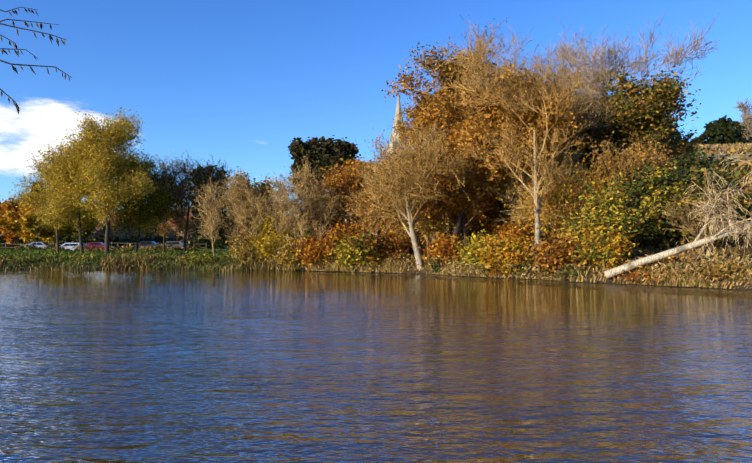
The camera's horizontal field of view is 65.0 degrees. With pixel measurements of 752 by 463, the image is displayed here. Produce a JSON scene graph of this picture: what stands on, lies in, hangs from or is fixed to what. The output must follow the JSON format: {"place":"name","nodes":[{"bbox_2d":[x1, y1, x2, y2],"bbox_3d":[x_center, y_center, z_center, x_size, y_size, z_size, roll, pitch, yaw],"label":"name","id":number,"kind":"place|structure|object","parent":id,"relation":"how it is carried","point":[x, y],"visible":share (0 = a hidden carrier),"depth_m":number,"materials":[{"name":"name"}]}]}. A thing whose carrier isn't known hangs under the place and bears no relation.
{"place":"outdoors","nodes":[
{"label":"outdoors","id":0,"kind":"place"},
{"bbox_2d":[0,269,751,462],"bbox_3d":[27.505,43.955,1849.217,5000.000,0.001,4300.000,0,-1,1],"label":"river water","id":1,"kind":"structure","parent":0,"point":[175,366],"depth_m":9.70,"materials":[{"name":"liquid"}]},
{"bbox_2d":[69,269,749,398],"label":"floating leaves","id":2,"kind":"object","parent":1,"relation":"on","point":[443,327],"visible":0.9,"depth_m":12.48,"materials":[{"name":"orange plant"}]},
{"bbox_2d":[0,0,751,241],"label":"sky","id":3,"kind":"structure","parent":0,"point":[236,81],"materials":[{"name":"blue"}]},
{"bbox_2d":[0,147,751,290],"bbox_3d":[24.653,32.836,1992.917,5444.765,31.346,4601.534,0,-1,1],"label":"ground","id":4,"kind":"structure","parent":0,"point":[694,256],"depth_m":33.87,"materials":[{"name":"green plant"}]},
{"bbox_2d":[0,198,36,243],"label":"tree","id":5,"kind":"object","parent":4,"relation":"on","point":[11,235],"visible":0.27,"depth_m":106.40,"materials":[{"name":"orange plant"}]},
{"bbox_2d":[0,7,71,114],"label":"overhanging willow twigs","id":6,"kind":"object","parent":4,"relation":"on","point":[21,65],"visible":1,"depth_m":4.10,"materials":[{"name":"brown plant"}]},
{"bbox_2d":[24,242,47,249],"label":"silver car","id":7,"kind":"object","parent":4,"relation":"on","point":[38,244],"visible":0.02,"depth_m":89.91,"materials":[{"name":"grey paint"}]},
{"bbox_2d":[0,191,77,244],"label":"tree","id":8,"kind":"object","parent":4,"relation":"on","point":[10,221],"visible":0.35,"depth_m":95.61,"materials":[{"name":"orange plant"}]},
{"bbox_2d":[6,153,75,251],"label":"tree","id":9,"kind":"object","parent":4,"relation":"on","point":[40,196],"visible":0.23,"depth_m":70.44,"materials":[{"name":"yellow plant"}]},
{"bbox_2d":[31,181,65,237],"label":"tree","id":10,"kind":"object","parent":4,"relation":"on","point":[63,236],"depth_m":135.98,"materials":[{"name":"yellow plant"}]},
{"bbox_2d":[54,243,84,249],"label":"white estate car","id":11,"kind":"object","parent":4,"relation":"on","point":[69,245],"visible":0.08,"depth_m":90.34,"materials":[{"name":"grey paint"}]},
{"bbox_2d":[24,135,122,252],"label":"tree","id":12,"kind":"object","parent":4,"relation":"on","point":[70,194],"visible":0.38,"depth_m":62.23,"materials":[{"name":"yellow plant"}]},
{"bbox_2d":[63,206,99,237],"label":"tree","id":13,"kind":"object","parent":4,"relation":"on","point":[87,233],"visible":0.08,"depth_m":121.27,"materials":[{"name":"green plant"}]},
{"bbox_2d":[29,105,163,253],"bbox_3d":[-29.460,-5.474,61.739,14.467,16.532,10.136,0,-1,1],"label":"tree","id":14,"kind":"object","parent":4,"relation":"on","point":[113,138],"visible":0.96,"depth_m":60.66,"materials":[{"name":"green plant"}]},
{"bbox_2d":[83,242,114,250],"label":"red car","id":15,"kind":"object","parent":4,"relation":"on","point":[100,245],"visible":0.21,"depth_m":89.76,"materials":[{"name":"red paint"}]},
{"bbox_2d":[2,242,206,249],"bbox_3d":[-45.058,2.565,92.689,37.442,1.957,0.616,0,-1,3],"label":"parking lot","id":16,"kind":"structure","parent":4,"relation":"on","point":[127,243],"depth_m":92.11,"materials":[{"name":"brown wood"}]},
{"bbox_2d":[10,242,199,252],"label":"meadow scrub","id":17,"kind":"object","parent":4,"relation":"on","point":[97,248],"visible":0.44,"depth_m":83.39,"materials":[{"name":"green plant"}]},
{"bbox_2d":[89,214,144,239],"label":"house","id":18,"kind":"structure","parent":4,"relation":"on","point":[97,232],"depth_m":147.60,"materials":[{"name":"brick"}]},
{"bbox_2d":[134,241,161,248],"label":"dark blue car","id":19,"kind":"object","parent":4,"relation":"on","point":[146,243],"visible":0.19,"depth_m":89.64,"materials":[{"name":"blue paint"}]},
{"bbox_2d":[113,144,188,252],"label":"tree","id":20,"kind":"object","parent":4,"relation":"on","point":[143,218],"visible":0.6,"depth_m":65.52,"materials":[{"name":"green plant"}]},
{"bbox_2d":[130,171,199,252],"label":"tree","id":21,"kind":"object","parent":4,"relation":"on","point":[163,231],"visible":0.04,"depth_m":75.40,"materials":[{"name":"brown plant"}]},
{"bbox_2d":[148,207,204,240],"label":"house","id":22,"kind":"structure","parent":4,"relation":"on","point":[172,234],"depth_m":129.39,"materials":[{"name":"brick"}]},
{"bbox_2d":[165,241,187,248],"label":"grey car","id":23,"kind":"object","parent":4,"relation":"on","point":[179,243],"visible":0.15,"depth_m":90.07,"materials":[{"name":"grey paint"}]},
{"bbox_2d":[0,234,361,260],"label":"meadow grass","id":24,"kind":"structure","parent":4,"relation":"on","point":[8,252],"depth_m":69.47,"materials":[{"name":"green plant"}]},
{"bbox_2d":[143,151,237,254],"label":"tree","id":25,"kind":"object","parent":4,"relation":"on","point":[185,185],"visible":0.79,"depth_m":67.64,"materials":[{"name":"green plant"}]},
{"bbox_2d":[188,165,208,236],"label":"tree","id":26,"kind":"object","parent":4,"relation":"on","point":[196,212],"visible":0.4,"depth_m":117.81,"materials":[{"name":"brown plant"}]},
{"bbox_2d":[204,164,217,234],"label":"tree","id":27,"kind":"object","parent":4,"relation":"on","point":[209,183],"visible":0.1,"depth_m":122.00,"materials":[{"name":"brown plant"}]},
{"bbox_2d":[190,177,232,258],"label":"tree","id":28,"kind":"object","parent":4,"relation":"on","point":[208,201],"visible":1,"depth_m":50.65,"materials":[{"name":"brown plant"}]},
{"bbox_2d":[213,169,227,240],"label":"tree","id":29,"kind":"object","parent":4,"relation":"on","point":[221,232],"visible":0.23,"depth_m":126.15,"materials":[{"name":"brown plant"}]},
{"bbox_2d":[215,164,263,256],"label":"tree","id":30,"kind":"object","parent":4,"relation":"on","point":[235,191],"visible":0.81,"depth_m":50.12,"materials":[{"name":"brown plant"}]},
{"bbox_2d":[225,229,261,266],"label":"bush","id":31,"kind":"object","parent":4,"relation":"on","point":[245,252],"visible":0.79,"depth_m":48.77,"materials":[{"name":"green plant"}]},
{"bbox_2d":[226,180,271,257],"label":"tree","id":32,"kind":"object","parent":4,"relation":"on","point":[258,204],"visible":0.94,"depth_m":49.03,"materials":[{"name":"brown plant"}]},
{"bbox_2d":[221,171,293,251],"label":"tree","id":33,"kind":"object","parent":4,"relation":"on","point":[264,188],"visible":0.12,"depth_m":79.10,"materials":[{"name":"brown plant"}]},
{"bbox_2d":[247,210,300,263],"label":"shrub","id":34,"kind":"object","parent":4,"relation":"on","point":[267,247],"visible":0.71,"depth_m":48.41,"materials":[{"name":"yellow plant"}]},
{"bbox_2d":[252,215,300,256],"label":"shrub","id":35,"kind":"object","parent":4,"relation":"on","point":[277,238],"visible":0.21,"depth_m":48.88,"materials":[{"name":"plant"}]},
{"bbox_2d":[254,166,305,236],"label":"tree","id":36,"kind":"object","parent":4,"relation":"on","point":[282,215],"visible":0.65,"depth_m":48.45,"materials":[{"name":"brown plant"}]},
{"bbox_2d":[265,232,309,269],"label":"shrub","id":37,"kind":"object","parent":4,"relation":"on","point":[285,254],"visible":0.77,"depth_m":46.54,"materials":[{"name":"yellow plant"}]},
{"bbox_2d":[265,151,332,244],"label":"tree","id":38,"kind":"object","parent":4,"relation":"on","point":[305,199],"visible":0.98,"depth_m":47.34,"materials":[{"name":"brown plant"}]},
{"bbox_2d":[290,230,337,271],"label":"shrub","id":39,"kind":"object","parent":4,"relation":"on","point":[311,252],"visible":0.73,"depth_m":45.83,"materials":[{"name":"orange plant"}]},
{"bbox_2d":[301,173,345,241],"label":"tree","id":40,"kind":"object","parent":4,"relation":"on","point":[323,215],"visible":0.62,"depth_m":48.11,"materials":[{"name":"brown plant"}]},
{"bbox_2d":[287,135,360,238],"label":"tree","id":41,"kind":"object","parent":4,"relation":"on","point":[323,153],"visible":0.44,"depth_m":84.27,"materials":[{"name":"green plant"}]},
{"bbox_2d":[319,217,371,262],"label":"shrub","id":42,"kind":"object","parent":4,"relation":"on","point":[338,234],"visible":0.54,"depth_m":45.90,"materials":[{"name":"orange plant"}]},
{"bbox_2d":[307,153,384,233],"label":"tree","id":43,"kind":"object","parent":4,"relation":"on","point":[346,179],"visible":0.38,"depth_m":50.45,"materials":[{"name":"orange plant"}]},
{"bbox_2d":[0,135,700,248],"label":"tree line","id":44,"kind":"object","parent":4,"relation":"on","point":[202,242],"visible":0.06,"depth_m":107.58,"materials":[{"name":"green plant"}]},
{"bbox_2d":[328,155,384,206],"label":"tree","id":45,"kind":"object","parent":4,"relation":"on","point":[348,162],"visible":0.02,"depth_m":72.33,"materials":[{"name":"orange plant"}]},
{"bbox_2d":[328,229,385,272],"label":"shrub","id":46,"kind":"object","parent":4,"relation":"on","point":[345,254],"visible":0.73,"depth_m":43.92,"materials":[{"name":"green plant"}]},
{"bbox_2d":[345,224,394,268],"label":"shrub","id":47,"kind":"object","parent":4,"relation":"on","point":[370,241],"visible":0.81,"depth_m":43.54,"materials":[{"name":"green plant"}]},
{"bbox_2d":[329,177,430,252],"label":"tree","id":48,"kind":"object","parent":4,"relation":"on","point":[360,203],"visible":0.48,"depth_m":47.34,"materials":[{"name":"brown plant"}]},
{"bbox_2d":[355,157,409,241],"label":"tree","id":49,"kind":"object","parent":4,"relation":"on","point":[378,233],"visible":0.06,"depth_m":54.75,"materials":[{"name":"orange plant"}]},
{"bbox_2d":[375,220,411,260],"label":"shrub","id":50,"kind":"object","parent":4,"relation":"on","point":[396,242],"visible":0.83,"depth_m":44.53,"materials":[{"name":"orange plant"}]},
{"bbox_2d":[386,96,410,159],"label":"church spire","id":51,"kind":"structure","parent":4,"relation":"on","point":[393,134],"depth_m":204.50,"materials":[{"name":"stone"}]},
{"bbox_2d":[380,224,426,253],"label":"shrub","id":52,"kind":"object","parent":4,"relation":"on","point":[410,248],"visible":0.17,"depth_m":48.28,"materials":[{"name":"brown plant"}]},
{"bbox_2d":[387,88,449,175],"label":"tree","id":53,"kind":"object","parent":4,"relation":"on","point":[403,127],"visible":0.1,"depth_m":67.58,"materials":[{"name":"orange plant"}]},
{"bbox_2d":[351,113,487,269],"bbox_3d":[2.807,-2.656,41.708,9.752,10.912,12.322,0,-1,1],"label":"tree","id":54,"kind":"object","parent":4,"relation":"on","point":[383,182],"visible":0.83,"depth_m":39.95,"materials":[{"name":"brown plant"}]},
{"bbox_2d":[390,177,484,257],"bbox_3d":[4.278,-1.730,45.319,7.273,8.224,7.213,1,-1,-23],"label":"shrub","id":55,"kind":"object","parent":4,"relation":"on","point":[429,224],"visible":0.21,"depth_m":44.17,"materials":[{"name":"brown plant"}]},
{"bbox_2d":[412,227,465,271],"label":"shrub","id":56,"kind":"object","parent":4,"relation":"on","point":[443,248],"visible":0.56,"depth_m":40.43,"materials":[{"name":"orange plant"}]},
{"bbox_2d":[395,141,514,246],"bbox_3d":[5.568,-2.482,42.801,9.579,9.244,9.044,1,-2,-30],"label":"tree","id":57,"kind":"object","parent":4,"relation":"on","point":[475,216],"visible":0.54,"depth_m":41.58,"materials":[{"name":"brown plant"}]},
{"bbox_2d":[419,114,497,251],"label":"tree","id":58,"kind":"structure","parent":4,"relation":"on","point":[424,243],"depth_m":48.39,"materials":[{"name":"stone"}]},
{"bbox_2d":[411,95,509,215],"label":"tree","id":59,"kind":"object","parent":4,"relation":"on","point":[450,144],"depth_m":45.74,"materials":[{"name":"orange plant"}]},
{"bbox_2d":[437,220,487,246],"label":"shrub","id":60,"kind":"object","parent":4,"relation":"on","point":[462,237],"visible":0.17,"depth_m":43.71,"materials":[{"name":"brown plant"}]},
{"bbox_2d":[451,229,495,268],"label":"shrub","id":61,"kind":"object","parent":4,"relation":"on","point":[470,247],"visible":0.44,"depth_m":37.76,"materials":[{"name":"yellow plant"}]},
{"bbox_2d":[408,42,542,216],"bbox_3d":[9.966,-7.840,50.531,11.513,15.806,16.296,-1,-1,22],"label":"tree","id":62,"kind":"object","parent":4,"relation":"on","point":[445,70],"visible":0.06,"depth_m":46.31,"materials":[{"name":"orange plant"}]},
{"bbox_2d":[381,58,596,240],"bbox_3d":[8.302,-4.596,41.325,13.582,13.920,10.689,-1,-1,24],"label":"tree","id":63,"kind":"object","parent":4,"relation":"on","point":[445,111],"visible":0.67,"depth_m":39.23,"materials":[{"name":"orange plant"}]},
{"bbox_2d":[462,205,523,241],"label":"shrub","id":64,"kind":"object","parent":4,"relation":"on","point":[489,230],"visible":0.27,"depth_m":44.41,"materials":[{"name":"brown plant"}]},
{"bbox_2d":[467,226,534,278],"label":"bush","id":65,"kind":"object","parent":4,"relation":"on","point":[506,251],"visible":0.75,"depth_m":35.93,"materials":[{"name":"yellow plant"}]},
{"bbox_2d":[488,212,534,252],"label":"shrub","id":66,"kind":"object","parent":4,"relation":"on","point":[511,229],"visible":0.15,"depth_m":40.86,"materials":[{"name":"plant"}]},
{"bbox_2d":[433,15,604,272],"bbox_3d":[8.637,-5.065,36.515,10.954,15.405,8.898,0,-1,1],"label":"tree","id":67,"kind":"object","parent":4,"relation":"on","point":[536,183],"visible":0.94,"depth_m":35.46,"materials":[{"name":"brown plant"}]},
{"bbox_2d":[473,129,588,231],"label":"tree","id":68,"kind":"object","parent":4,"relation":"on","point":[526,179],"visible":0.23,"depth_m":40.17,"materials":[{"name":"brown plant"}]},
{"bbox_2d":[490,58,593,151],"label":"tree","id":69,"kind":"object","parent":4,"relation":"on","point":[529,72],"depth_m":54.10,"materials":[{"name":"brown plant"}]},
{"bbox_2d":[360,142,751,274],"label":"grassy bank","id":70,"kind":"structure","parent":4,"relation":"on","point":[748,146],"depth_m":34.70,"materials":[{"name":"beige plant"}]},
{"bbox_2d":[521,226,596,279],"bbox_3d":[10.498,1.712,34.248,4.212,3.974,4.312,0,-1,-12],"label":"shrub","id":71,"kind":"object","parent":4,"relation":"on","point":[552,256],"visible":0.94,"depth_m":33.69,"materials":[{"name":"orange plant"}]},
{"bbox_2d":[528,208,597,256],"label":"shrub","id":72,"kind":"object","parent":4,"relation":"on","point":[542,232],"visible":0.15,"depth_m":37.90,"materials":[{"name":"orange plant"}]},
{"bbox_2d":[533,138,596,206],"bbox_3d":[14.979,-5.268,47.334,7.339,7.516,7.654,1,-2,-41],"label":"shrub","id":73,"kind":"object","parent":4,"relation":"on","point":[584,162],"visible":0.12,"depth_m":45.12,"materials":[{"name":"brown plant"}]},
{"bbox_2d":[508,149,634,237],"bbox_3d":[12.591,-1.671,37.872,8.110,6.900,6.638,0,-1,14],"label":"shrub","id":74,"kind":"object","parent":4,"relation":"on","point":[554,201],"visible":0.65,"depth_m":36.93,"materials":[{"name":"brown plant"}]},
{"bbox_2d":[438,12,720,199],"bbox_3d":[16.241,-8.731,42.345,17.118,16.016,17.202,1,-2,-38],"label":"tree","id":75,"kind":"object","parent":4,"relation":"on","point":[600,72],"visible":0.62,"depth_m":41.95,"materials":[{"name":"brown plant"}]},
{"bbox_2d":[546,213,623,261],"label":"shrub","id":76,"kind":"object","parent":4,"relation":"on","point":[568,227],"visible":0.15,"depth_m":35.13,"materials":[{"name":"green plant"}]},
{"bbox_2d":[568,89,615,111],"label":"tree","id":77,"kind":"object","parent":4,"relation":"on","point":[597,99],"visible":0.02,"depth_m":55.93,"materials":[{"name":"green plant"}]},
{"bbox_2d":[554,174,647,269],"bbox_3d":[12.463,-0.384,32.366,3.942,5.426,5.210,1,-2,-36],"label":"shrub","id":78,"kind":"object","parent":4,"relation":"on","point":[611,222],"visible":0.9,"depth_m":31.91,"materials":[{"name":"green plant"}]},
{"bbox_2d":[568,218,641,270],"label":"shrub","id":79,"kind":"object","parent":4,"relation":"on","point":[620,245],"visible":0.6,"depth_m":31.53,"materials":[{"name":"yellow plant"}]},
{"bbox_2d":[547,64,700,182],"bbox_3d":[19.049,-6.621,44.332,13.906,8.978,11.860,1,-2,-45],"label":"tree","id":80,"kind":"object","parent":4,"relation":"on","point":[647,109],"visible":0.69,"depth_m":39.58,"materials":[{"name":"green plant"}]},
{"bbox_2d":[575,128,685,187],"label":"tree","id":81,"kind":"object","parent":4,"relation":"on","point":[641,160],"visible":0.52,"depth_m":37.03,"materials":[{"name":"brown plant"}]},
{"bbox_2d":[603,162,703,257],"bbox_3d":[15.941,-1.066,34.053,5.504,5.765,4.846,-1,-2,34],"label":"shrub","id":82,"kind":"object","parent":4,"relation":"on","point":[655,193],"visible":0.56,"depth_m":33.28,"materials":[{"name":"green plant"}]},
{"bbox_2d":[615,180,691,249],"bbox_3d":[16.092,-0.753,34.729,5.348,4.420,5.748,0,-1,1],"label":"shrub","id":83,"kind":"object","parent":4,"relation":"on","point":[650,239],"visible":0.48,"depth_m":33.75,"materials":[{"name":"green plant"}]},
{"bbox_2d":[600,162,728,242],"bbox_3d":[17.121,-1.560,34.818,6.565,5.205,6.403,0,-1,1],"label":"shrub","id":84,"kind":"object","parent":4,"relation":"on","point":[667,179],"visible":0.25,"depth_m":33.81,"materials":[{"name":"green plant"}]},
{"bbox_2d":[604,155,751,278],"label":"tree","id":85,"kind":"object","parent":4,"relation":"on","point":[732,230],"visible":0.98,"depth_m":28.97,"materials":[{"name":"beige plant"}]},
{"bbox_2d":[660,122,701,158],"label":"tree","id":86,"kind":"object","parent":4,"relation":"on","point":[686,137],"visible":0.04,"depth_m":45.47,"materials":[{"name":"green plant"}]},
{"bbox_2d":[653,117,712,171],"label":"tree","id":87,"kind":"object","parent":4,"relation":"on","point":[675,151],"visible":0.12,"depth_m":42.02,"materials":[{"name":"green plant"}]},
{"bbox_2d":[691,135,706,144],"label":"tree","id":88,"kind":"object","parent":4,"relation":"on","point":[702,141],"visible":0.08,"depth_m":124.52,"materials":[{"name":"green plant"}]},
{"bbox_2d":[649,143,751,225],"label":"shrub","id":89,"kind":"object","parent":4,"relation":"on","point":[697,163],"visible":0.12,"depth_m":36.08,"materials":[{"name":"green plant"}]},
{"bbox_2d":[650,166,751,254],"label":"shrub","id":90,"kind":"object","parent":4,"relation":"on","point":[685,220],"visible":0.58,"depth_m":31.66,"materials":[{"name":"brown plant"}]},
{"bbox_2d":[661,156,751,250],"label":"shrub","id":91,"kind":"object","parent":4,"relation":"on","point":[730,178],"visible":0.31,"depth_m":32.55,"materials":[{"name":"green plant"}]},
{"bbox_2d":[700,115,740,144],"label":"tree","id":92,"kind":"object","parent":4,"relation":"on","point":[722,130],"visible":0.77,"depth_m":108.35,"materials":[{"name":"green plant"}]},
{"bbox_2d":[695,154,751,165],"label":"stone wall","id":93,"kind":"structure","parent":4,"relation":"on","point":[719,155],"depth_m":62.09,"materials":[{"name":"beige stone"}]},
{"bbox_2d":[713,148,751,210],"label":"shrub","id":94,"kind":"object","parent":4,"relation":"on","point":[749,169],"visible":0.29,"depth_m":34.82,"materials":[{"name":"plant"}]},
{"bbox_2d":[718,154,751,219],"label":"shrub","id":95,"kind":"object","parent":4,"relation":"on","point":[745,194],"visible":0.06,"depth_m":35.62,"materials":[{"name":"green plant"}]},
{"bbox_2d":[732,119,751,143],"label":"tree","id":96,"kind":"object","parent":4,"relation":"on","point":[740,128],"visible":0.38,"depth_m":119.90,"materials":[{"name":"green plant"}]},
{"bbox_2d":[734,97,751,141],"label":"tree","id":97,"kind":"object","parent":4,"relation":"on","point":[747,112],"visible":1,"depth_m":113.15,"materials":[{"name":"brown plant"}]},
{"bbox_2d":[740,176,751,212],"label":"tree","id":98,"kind":"object","parent":4,"relation":"on","point":[747,190],"visible":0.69,"depth_m":31.29,"materials":[{"name":"beige plant"}]}
]}

